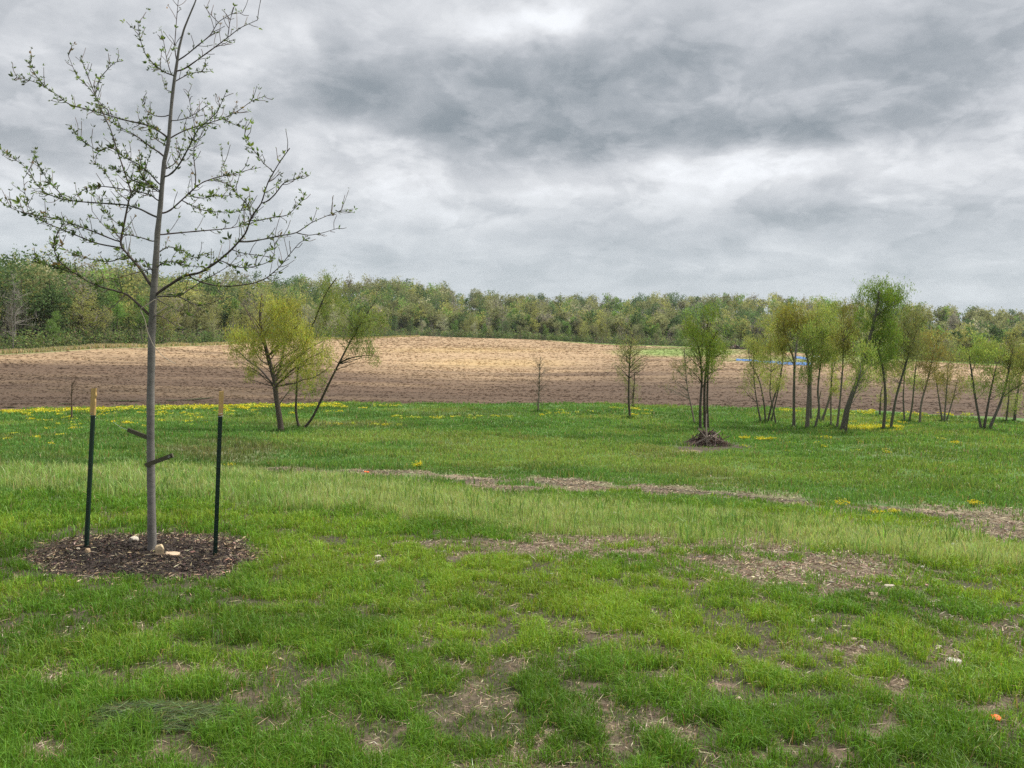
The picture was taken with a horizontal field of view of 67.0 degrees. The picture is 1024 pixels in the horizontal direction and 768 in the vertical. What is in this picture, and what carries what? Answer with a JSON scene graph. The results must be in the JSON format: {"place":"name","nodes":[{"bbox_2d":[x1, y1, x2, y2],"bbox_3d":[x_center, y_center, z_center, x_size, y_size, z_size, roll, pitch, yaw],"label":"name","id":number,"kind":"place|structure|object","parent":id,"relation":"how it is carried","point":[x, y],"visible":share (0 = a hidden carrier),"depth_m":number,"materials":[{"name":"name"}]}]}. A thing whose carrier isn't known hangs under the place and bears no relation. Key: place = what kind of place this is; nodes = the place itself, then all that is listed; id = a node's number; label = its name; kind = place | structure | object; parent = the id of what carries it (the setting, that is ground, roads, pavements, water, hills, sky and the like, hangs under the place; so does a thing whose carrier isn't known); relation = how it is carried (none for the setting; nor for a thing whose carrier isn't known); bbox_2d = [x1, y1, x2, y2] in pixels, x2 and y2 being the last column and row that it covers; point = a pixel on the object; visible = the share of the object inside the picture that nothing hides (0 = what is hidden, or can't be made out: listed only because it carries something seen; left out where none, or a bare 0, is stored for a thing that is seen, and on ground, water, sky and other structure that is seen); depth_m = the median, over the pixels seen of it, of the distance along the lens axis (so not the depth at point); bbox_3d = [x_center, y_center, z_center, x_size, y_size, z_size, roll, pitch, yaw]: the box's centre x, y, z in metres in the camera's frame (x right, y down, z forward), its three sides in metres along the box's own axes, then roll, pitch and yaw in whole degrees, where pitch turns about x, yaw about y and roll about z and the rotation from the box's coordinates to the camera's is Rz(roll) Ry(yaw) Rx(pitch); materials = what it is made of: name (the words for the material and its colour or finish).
{"place":"outdoors","nodes":[
{"label":"outdoors","id":0,"kind":"place"},
{"bbox_2d":[0,302,1014,365],"bbox_3d":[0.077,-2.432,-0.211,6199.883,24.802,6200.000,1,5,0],"label":"hills","id":1,"kind":"structure","parent":0,"point":[33,330],"depth_m":216.05,"materials":[{"name":"green plant"}]},
{"bbox_2d":[0,293,20,348],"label":"woodland tree","id":2,"kind":"object","parent":1,"relation":"on","point":[11,324],"visible":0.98,"depth_m":129.50,"materials":[{"name":"green plant"}]},
{"bbox_2d":[0,271,39,345],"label":"woodland tree","id":3,"kind":"object","parent":1,"relation":"on","point":[14,292],"visible":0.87,"depth_m":138.80,"materials":[{"name":"green plant"}]},
{"bbox_2d":[44,310,62,345],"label":"woodland tree","id":4,"kind":"object","parent":1,"relation":"on","point":[53,325],"visible":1,"depth_m":135.79,"materials":[{"name":"green plant"}]},
{"bbox_2d":[62,288,113,341],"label":"woodland tree","id":5,"kind":"object","parent":1,"relation":"on","point":[85,314],"visible":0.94,"depth_m":144.85,"materials":[{"name":"green plant"}]},
{"bbox_2d":[93,307,116,338],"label":"woodland tree","id":6,"kind":"object","parent":1,"relation":"on","point":[109,321],"visible":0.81,"depth_m":148.41,"materials":[{"name":"green plant"}]},
{"bbox_2d":[103,286,127,332],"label":"woodland tree","id":7,"kind":"object","parent":1,"relation":"on","point":[121,314],"visible":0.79,"depth_m":156.00,"materials":[{"name":"green plant"}]},
{"bbox_2d":[121,295,148,341],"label":"woodland tree","id":8,"kind":"object","parent":1,"relation":"on","point":[142,321],"visible":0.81,"depth_m":154.03,"materials":[{"name":"green plant"}]},
{"bbox_2d":[157,301,178,337],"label":"woodland tree","id":9,"kind":"object","parent":1,"relation":"on","point":[168,307],"visible":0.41,"depth_m":170.72,"materials":[{"name":"green plant"}]},
{"bbox_2d":[156,295,181,341],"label":"woodland tree","id":10,"kind":"object","parent":1,"relation":"on","point":[163,322],"visible":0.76,"depth_m":161.62,"materials":[{"name":"green plant"}]},
{"bbox_2d":[178,312,196,336],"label":"woodland tree","id":11,"kind":"object","parent":1,"relation":"on","point":[188,321],"visible":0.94,"depth_m":172.15,"materials":[{"name":"green plant"}]},
{"bbox_2d":[197,307,221,333],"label":"woodland tree","id":12,"kind":"object","parent":1,"relation":"on","point":[215,323],"visible":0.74,"depth_m":193.91,"materials":[{"name":"green plant"}]},
{"bbox_2d":[206,319,217,337],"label":"woodland tree","id":13,"kind":"object","parent":1,"relation":"on","point":[211,326],"visible":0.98,"depth_m":183.80,"materials":[{"name":"green plant"}]},
{"bbox_2d":[227,309,245,331],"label":"woodland tree","id":14,"kind":"object","parent":1,"relation":"on","point":[238,324],"visible":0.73,"depth_m":206.53,"materials":[{"name":"green plant"}]},
{"bbox_2d":[237,303,258,327],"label":"woodland tree","id":15,"kind":"object","parent":1,"relation":"on","point":[239,309],"visible":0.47,"depth_m":216.00,"materials":[{"name":"green plant"}]},
{"bbox_2d":[239,308,264,332],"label":"woodland tree","id":16,"kind":"object","parent":1,"relation":"on","point":[247,322],"visible":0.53,"depth_m":208.12,"materials":[{"name":"green plant"}]},
{"bbox_2d":[299,304,320,329],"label":"woodland tree","id":17,"kind":"object","parent":1,"relation":"on","point":[307,316],"visible":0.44,"depth_m":248.57,"materials":[{"name":"green plant"}]},
{"bbox_2d":[312,311,322,336],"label":"woodland tree","id":18,"kind":"object","parent":1,"relation":"on","point":[318,322],"visible":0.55,"depth_m":245.31,"materials":[{"name":"green plant"}]},
{"bbox_2d":[327,308,344,328],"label":"woodland tree","id":19,"kind":"object","parent":1,"relation":"on","point":[335,317],"visible":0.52,"depth_m":265.65,"materials":[{"name":"green plant"}]},
{"bbox_2d":[327,300,348,331],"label":"woodland tree","id":20,"kind":"object","parent":1,"relation":"on","point":[338,316],"visible":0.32,"depth_m":274.64,"materials":[{"name":"green plant"}]},
{"bbox_2d":[375,316,389,335],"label":"woodland tree","id":21,"kind":"object","parent":1,"relation":"on","point":[382,327],"visible":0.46,"depth_m":305.47,"materials":[{"name":"green plant"}]},
{"bbox_2d":[388,316,399,334],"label":"woodland tree","id":22,"kind":"object","parent":1,"relation":"on","point":[392,323],"visible":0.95,"depth_m":321.08,"materials":[{"name":"green plant"}]},
{"bbox_2d":[404,318,414,335],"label":"woodland tree","id":23,"kind":"object","parent":1,"relation":"on","point":[410,328],"visible":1,"depth_m":335.74,"materials":[{"name":"green plant"}]},
{"bbox_2d":[436,314,449,332],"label":"woodland tree","id":24,"kind":"object","parent":1,"relation":"on","point":[442,322],"visible":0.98,"depth_m":348.08,"materials":[{"name":"green plant"}]},
{"bbox_2d":[439,312,447,329],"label":"woodland tree","id":25,"kind":"object","parent":1,"relation":"on","point":[441,316],"visible":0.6,"depth_m":359.56,"materials":[{"name":"green plant"}]},
{"bbox_2d":[451,319,457,332],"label":"woodland tree","id":26,"kind":"object","parent":1,"relation":"on","point":[455,325],"visible":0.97,"depth_m":345.35,"materials":[{"name":"green plant"}]},
{"bbox_2d":[453,316,467,331],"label":"woodland tree","id":27,"kind":"object","parent":1,"relation":"on","point":[462,318],"visible":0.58,"depth_m":355.25,"materials":[{"name":"green plant"}]},
{"bbox_2d":[460,318,470,334],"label":"woodland tree","id":28,"kind":"object","parent":1,"relation":"on","point":[464,324],"visible":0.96,"depth_m":342.23,"materials":[{"name":"green plant"}]},
{"bbox_2d":[464,311,479,332],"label":"woodland tree","id":29,"kind":"object","parent":1,"relation":"on","point":[470,317],"visible":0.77,"depth_m":350.14,"materials":[{"name":"green plant"}]},
{"bbox_2d":[481,311,492,329],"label":"woodland tree","id":30,"kind":"object","parent":1,"relation":"on","point":[488,319],"visible":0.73,"depth_m":348.30,"materials":[{"name":"green plant"}]},
{"bbox_2d":[498,320,509,334],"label":"woodland tree","id":31,"kind":"object","parent":1,"relation":"on","point":[505,329],"visible":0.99,"depth_m":333.91,"materials":[{"name":"green plant"}]},
{"bbox_2d":[504,316,513,333],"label":"woodland tree","id":32,"kind":"object","parent":1,"relation":"on","point":[512,320],"visible":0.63,"depth_m":346.54,"materials":[{"name":"green plant"}]},
{"bbox_2d":[0,244,1023,360],"bbox_3d":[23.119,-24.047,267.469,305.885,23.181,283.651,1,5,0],"label":"woodland","id":33,"kind":"object","parent":1,"relation":"on","point":[54,291],"visible":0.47,"depth_m":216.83,"materials":[{"name":"green plant"}]},
{"bbox_2d":[0,319,1023,363],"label":"undergrowth","id":34,"kind":"object","parent":1,"relation":"on","point":[69,339],"visible":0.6,"depth_m":190.96,"materials":[{"name":"green plant"}]},
{"bbox_2d":[553,320,562,335],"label":"woodland tree","id":35,"kind":"object","parent":1,"relation":"on","point":[560,325],"visible":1,"depth_m":325.41,"materials":[{"name":"green plant"}]},
{"bbox_2d":[575,319,587,341],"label":"woodland tree","id":36,"kind":"object","parent":1,"relation":"on","point":[580,328],"visible":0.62,"depth_m":319.73,"materials":[{"name":"green plant"}]},
{"bbox_2d":[577,321,590,337],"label":"woodland tree","id":37,"kind":"object","parent":1,"relation":"on","point":[583,330],"visible":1,"depth_m":315.13,"materials":[{"name":"green plant"}]},
{"bbox_2d":[588,323,600,341],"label":"woodland tree","id":38,"kind":"object","parent":1,"relation":"on","point":[593,330],"visible":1,"depth_m":312.06,"materials":[{"name":"green plant"}]},
{"bbox_2d":[598,312,614,334],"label":"woodland tree","id":39,"kind":"object","parent":1,"relation":"on","point":[608,320],"visible":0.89,"depth_m":317.85,"materials":[{"name":"green plant"}]},
{"bbox_2d":[601,326,614,341],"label":"woodland tree","id":40,"kind":"object","parent":1,"relation":"on","point":[607,334],"visible":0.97,"depth_m":306.34,"materials":[{"name":"green plant"}]},
{"bbox_2d":[627,323,638,341],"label":"woodland tree","id":41,"kind":"object","parent":1,"relation":"on","point":[636,327],"visible":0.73,"depth_m":303.65,"materials":[{"name":"green plant"}]},
{"bbox_2d":[632,320,643,336],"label":"woodland tree","id":42,"kind":"object","parent":1,"relation":"on","point":[640,327],"visible":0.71,"depth_m":315.01,"materials":[{"name":"green plant"}]},
{"bbox_2d":[669,324,679,340],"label":"woodland tree","id":43,"kind":"object","parent":1,"relation":"on","point":[674,329],"visible":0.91,"depth_m":309.43,"materials":[{"name":"green plant"}]},
{"bbox_2d":[938,333,957,352],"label":"woodland tree","id":44,"kind":"object","parent":1,"relation":"on","point":[949,342],"visible":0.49,"depth_m":208.57,"materials":[{"name":"green plant"}]},
{"bbox_2d":[0,403,1023,767],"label":"ground","id":45,"kind":"structure","parent":0,"point":[448,703],"depth_m":4.41,"materials":[{"name":"green plant"}]},
{"bbox_2d":[63,376,80,417],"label":"bare tree","id":46,"kind":"object","parent":45,"relation":"on","point":[71,392],"visible":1,"depth_m":40.14,"materials":[{"name":"brown plant"}]},
{"bbox_2d":[84,388,96,546],"bbox_3d":[-4.031,0.880,7.391,0.161,1.694,0.057,-1,5,-19],"label":"steel post","id":47,"kind":"object","parent":45,"relation":"on","point":[90,457],"visible":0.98,"depth_m":7.38,"materials":[{"name":"metal"}]},
{"bbox_2d":[15,529,276,582],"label":"mulch","id":48,"kind":"object","parent":45,"relation":"on","point":[166,562],"visible":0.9,"depth_m":6.99,"materials":[{"name":"wood"}]},
{"bbox_2d":[155,544,163,554],"bbox_3d":[-3.287,1.556,7.225,0.087,0.117,0.060,0,5,-9],"label":"stone","id":49,"kind":"object","parent":48,"relation":"on","point":[159,549],"visible":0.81,"depth_m":7.20,"materials":[{"name":"beige stone"}]},
{"bbox_2d":[165,551,179,555],"bbox_3d":[-3.173,1.588,7.205,0.151,0.038,0.100,1,5,2],"label":"stone","id":50,"kind":"object","parent":48,"relation":"on","point":[172,553],"visible":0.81,"depth_m":7.18,"materials":[{"name":"beige stone"}]},
{"bbox_2d":[79,697,262,734],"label":"grass clippings","id":51,"kind":"object","parent":45,"relation":"on","point":[183,708],"depth_m":3.17,"materials":[{"name":"plant"}]},
{"bbox_2d":[0,0,357,550],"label":"young tree","id":52,"kind":"object","parent":45,"relation":"on","point":[151,498],"visible":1,"depth_m":7.17,"materials":[{"name":"grey plant"}]},
{"bbox_2d":[115,423,146,438],"bbox_3d":[-3.644,0.443,7.398,0.364,0.154,0.031,2,5,11],"label":"tree strap","id":53,"kind":"object","parent":52,"relation":"attached to","point":[137,433],"visible":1,"depth_m":7.38,"materials":[{"name":"rubber"}]},
{"bbox_2d":[140,299,175,363],"bbox_3d":[-3.284,-0.487,7.195,0.313,0.597,0.052,0,5,-9],"label":"dead vine","id":54,"kind":"object","parent":52,"relation":"hanging from","point":[145,321],"visible":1,"depth_m":7.17,"materials":[{"name":"brown plant"}]},
{"bbox_2d":[144,453,173,466],"bbox_3d":[-3.338,0.722,7.307,0.302,0.153,0.022,2,5,7],"label":"tree strap","id":55,"kind":"object","parent":52,"relation":"attached to","point":[159,460],"visible":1,"depth_m":7.30,"materials":[{"name":"rubber"}]},
{"bbox_2d":[213,391,223,556],"bbox_3d":[-2.728,0.916,7.171,0.124,1.713,0.054,-3,6,-38],"label":"steel post","id":56,"kind":"object","parent":45,"relation":"on","point":[218,467],"visible":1,"depth_m":7.16,"materials":[{"name":"metal"}]},
{"bbox_2d":[222,286,340,430],"bbox_3d":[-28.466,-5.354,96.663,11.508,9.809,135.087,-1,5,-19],"label":"willow tree","id":57,"kind":"object","parent":45,"relation":"on","point":[287,335],"visible":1,"depth_m":33.29,"materials":[{"name":"green plant"}]},
{"bbox_2d":[285,269,392,426],"bbox_3d":[-8.062,-1.610,36.209,5.308,7.915,2.314,2,5,7],"label":"willow tree","id":58,"kind":"object","parent":45,"relation":"on","point":[360,323],"visible":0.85,"depth_m":36.08,"materials":[{"name":"green plant"}]},
{"bbox_2d":[1,402,972,452],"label":"yellow wildflowers","id":59,"kind":"object","parent":45,"relation":"on","point":[853,426],"visible":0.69,"depth_m":50.80,"materials":[{"name":"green plant"}]},
{"bbox_2d":[7,403,972,453],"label":"wildflower stems","id":60,"kind":"object","parent":45,"relation":"on","point":[373,407],"visible":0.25,"depth_m":51.42,"materials":[{"name":"green plant"}]},
{"bbox_2d":[0,399,1023,530],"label":"meadow grass","id":61,"kind":"structure","parent":45,"relation":"on","point":[252,435],"depth_m":24.79,"materials":[{"name":"green plant"}]},
{"bbox_2d":[0,455,1023,767],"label":"dead straw","id":62,"kind":"object","parent":45,"relation":"on","point":[742,563],"visible":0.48,"depth_m":5.99,"materials":[{"name":"beige plant"}]},
{"bbox_2d":[530,356,549,410],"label":"bare tree","id":63,"kind":"object","parent":45,"relation":"on","point":[539,389],"visible":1,"depth_m":52.84,"materials":[{"name":"brown plant"}]},
{"bbox_2d":[64,406,1018,435],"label":"grass tufts","id":64,"kind":"object","parent":45,"relation":"on","point":[796,426],"visible":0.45,"depth_m":39.24,"materials":[{"name":"plant"}]},
{"bbox_2d":[616,361,639,407],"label":"willow tree","id":65,"kind":"object","parent":45,"relation":"on","point":[632,396],"visible":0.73,"depth_m":57.87,"materials":[{"name":"green plant"}]},
{"bbox_2d":[609,320,649,416],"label":"willow tree","id":66,"kind":"object","parent":45,"relation":"on","point":[627,352],"visible":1,"depth_m":46.72,"materials":[{"name":"green plant"}]},
{"bbox_2d":[663,346,697,421],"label":"willow tree","id":67,"kind":"object","parent":45,"relation":"on","point":[679,369],"visible":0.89,"depth_m":42.24,"materials":[{"name":"green plant"}]},
{"bbox_2d":[678,299,734,427],"bbox_3d":[9.280,-0.935,36.993,2.948,6.754,2.679,1,5,0],"label":"willow tree","id":68,"kind":"object","parent":45,"relation":"on","point":[711,346],"visible":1,"depth_m":36.76,"materials":[{"name":"green plant"}]},
{"bbox_2d":[682,413,734,446],"bbox_3d":[7.217,1.693,28.437,2.116,1.306,2.157,1,5,0],"label":"brush pile","id":69,"kind":"object","parent":45,"relation":"on","point":[702,438],"visible":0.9,"depth_m":28.16,"materials":[{"name":"brown plant"}]},
{"bbox_2d":[736,331,765,420],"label":"willow tree","id":70,"kind":"object","parent":45,"relation":"on","point":[748,377],"visible":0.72,"depth_m":44.20,"materials":[{"name":"green plant"}]},
{"bbox_2d":[743,324,790,420],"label":"willow tree","id":71,"kind":"object","parent":45,"relation":"on","point":[756,345],"visible":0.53,"depth_m":43.86,"materials":[{"name":"green plant"}]},
{"bbox_2d":[752,309,794,423],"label":"willow tree","id":72,"kind":"object","parent":45,"relation":"on","point":[766,358],"visible":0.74,"depth_m":40.61,"materials":[{"name":"green plant"}]},
{"bbox_2d":[759,295,814,425],"bbox_3d":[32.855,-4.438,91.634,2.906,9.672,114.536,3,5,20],"label":"willow tree","id":73,"kind":"object","parent":45,"relation":"on","point":[784,323],"visible":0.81,"depth_m":38.82,"materials":[{"name":"green plant"}]},
{"bbox_2d":[785,297,844,426],"bbox_3d":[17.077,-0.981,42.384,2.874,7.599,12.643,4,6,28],"label":"willow tree","id":74,"kind":"object","parent":45,"relation":"on","point":[809,371],"visible":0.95,"depth_m":37.80,"materials":[{"name":"green plant"}]},
{"bbox_2d":[668,529,968,655],"bbox_3d":[2.318,1.585,6.733,2.864,0.725,4.448,4,6,31],"label":"straw","id":75,"kind":"object","parent":45,"relation":"on","point":[821,562],"visible":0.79,"depth_m":6.61,"materials":[{"name":"plant"}]},
{"bbox_2d":[799,298,841,426],"bbox_3d":[15.207,-0.953,38.219,2.040,6.701,2.462,4,5,25],"label":"willow tree","id":76,"kind":"object","parent":45,"relation":"on","point":[814,314],"visible":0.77,"depth_m":38.05,"materials":[{"name":"green plant"}]},
{"bbox_2d":[822,327,853,424],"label":"willow tree","id":77,"kind":"object","parent":45,"relation":"on","point":[834,389],"visible":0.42,"depth_m":40.02,"materials":[{"name":"green plant"}]},
{"bbox_2d":[819,295,861,420],"bbox_3d":[18.753,-1.397,44.696,2.650,7.758,2.310,1,5,0],"label":"willow tree","id":78,"kind":"object","parent":45,"relation":"on","point":[836,315],"visible":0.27,"depth_m":44.38,"materials":[{"name":"green plant"}]},
{"bbox_2d":[834,498,849,507],"bbox_3d":[5.540,2.010,12.978,0.262,0.151,0.394,2,5,14],"label":"yellow flower","id":79,"kind":"object","parent":45,"relation":"on","point":[840,502],"visible":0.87,"depth_m":13.01,"materials":[{"name":"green plant"}]},
{"bbox_2d":[827,296,867,426],"bbox_3d":[16.361,-0.993,37.722,2.113,6.682,1.889,1,5,0],"label":"willow tree","id":80,"kind":"object","parent":45,"relation":"on","point":[847,342],"visible":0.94,"depth_m":37.52,"materials":[{"name":"green plant"}]},
{"bbox_2d":[841,335,886,431],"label":"willow tree","id":81,"kind":"object","parent":45,"relation":"on","point":[860,378],"visible":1,"depth_m":33.53,"materials":[{"name":"green plant"}]},
{"bbox_2d":[854,313,898,428],"bbox_3d":[17.642,-0.603,37.551,2.272,5.966,1.819,1,5,0],"label":"willow tree","id":82,"kind":"object","parent":45,"relation":"on","point":[883,371],"visible":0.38,"depth_m":37.41,"materials":[{"name":"green plant"}]},
{"bbox_2d":[866,366,890,414],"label":"willow tree","id":83,"kind":"object","parent":45,"relation":"on","point":[880,398],"visible":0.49,"depth_m":53.13,"materials":[{"name":"green plant"}]},
{"bbox_2d":[840,274,917,429],"bbox_3d":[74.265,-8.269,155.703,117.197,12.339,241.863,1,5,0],"label":"willow tree","id":84,"kind":"object","parent":45,"relation":"on","point":[887,299],"visible":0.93,"depth_m":35.92,"materials":[{"name":"green plant"}]},
{"bbox_2d":[886,352,915,419],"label":"willow tree","id":85,"kind":"object","parent":45,"relation":"on","point":[900,373],"visible":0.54,"depth_m":46.68,"materials":[{"name":"green plant"}]},
{"bbox_2d":[879,302,934,427],"bbox_3d":[18.965,-0.827,37.607,2.666,6.451,2.844,4,6,33],"label":"willow tree","id":86,"kind":"object","parent":45,"relation":"on","point":[911,346],"visible":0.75,"depth_m":37.20,"materials":[{"name":"green plant"}]},
{"bbox_2d":[899,322,939,420],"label":"willow tree","id":87,"kind":"object","parent":45,"relation":"on","point":[914,375],"visible":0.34,"depth_m":45.91,"materials":[{"name":"green plant"}]},
{"bbox_2d":[907,325,957,422],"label":"willow tree","id":88,"kind":"object","parent":45,"relation":"on","point":[928,367],"visible":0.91,"depth_m":43.97,"materials":[{"name":"green plant"}]},
{"bbox_2d":[922,346,974,421],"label":"willow tree","id":89,"kind":"object","parent":45,"relation":"on","point":[947,382],"visible":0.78,"depth_m":48.33,"materials":[{"name":"green plant"}]},
{"bbox_2d":[967,499,983,506],"bbox_3d":[8.230,2.119,13.779,0.279,0.140,0.228,1,5,0],"label":"yellow flower","id":90,"kind":"object","parent":45,"relation":"on","point":[973,502],"visible":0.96,"depth_m":13.77,"materials":[{"name":"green plant"}]},
{"bbox_2d":[948,330,1017,428],"bbox_3d":[22.617,-0.156,37.455,3.048,5.069,2.158,1,5,0],"label":"willow tree","id":91,"kind":"object","parent":45,"relation":"on","point":[985,351],"visible":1,"depth_m":37.25,"materials":[{"name":"green plant"}]},
{"bbox_2d":[985,326,1023,427],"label":"willow tree","id":92,"kind":"object","parent":45,"relation":"on","point":[1011,359],"visible":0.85,"depth_m":37.56,"materials":[{"name":"green plant"}]},
{"bbox_2d":[990,362,1022,420],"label":"willow tree","id":93,"kind":"object","parent":45,"relation":"on","point":[1007,408],"visible":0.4,"depth_m":51.73,"materials":[{"name":"green plant"}]},
{"bbox_2d":[999,341,1023,421],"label":"willow tree","id":94,"kind":"object","parent":45,"relation":"on","point":[1014,414],"visible":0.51,"depth_m":52.13,"materials":[{"name":"green plant"}]},
{"bbox_2d":[0,336,1023,417],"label":"field","id":95,"kind":"structure","parent":0,"point":[81,367],"depth_m":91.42,"materials":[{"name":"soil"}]},
{"bbox_2d":[0,335,419,353],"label":"dry reeds","id":96,"kind":"object","parent":95,"relation":"on","point":[59,348],"visible":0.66,"depth_m":143.83,"materials":[{"name":"beige plant"}]},
{"bbox_2d":[723,344,746,348],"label":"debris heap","id":97,"kind":"object","parent":95,"relation":"on","point":[734,346],"visible":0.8,"depth_m":260.38,"materials":[{"name":"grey plant"}]},
{"bbox_2d":[777,361,810,364],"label":"blue tarpaulin","id":98,"kind":"object","parent":95,"relation":"on","point":[788,363],"visible":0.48,"depth_m":141.67,"materials":[{"name":"blue plastic"}]},
{"bbox_2d":[0,455,1023,570],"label":"tall grass","id":99,"kind":"structure","parent":0,"point":[404,497],"depth_m":10.57,"materials":[{"name":"green plant"}]},
{"bbox_2d":[0,0,1023,322],"label":"sky","id":100,"kind":"structure","parent":0,"point":[623,149],"materials":[{"name":"grey"}]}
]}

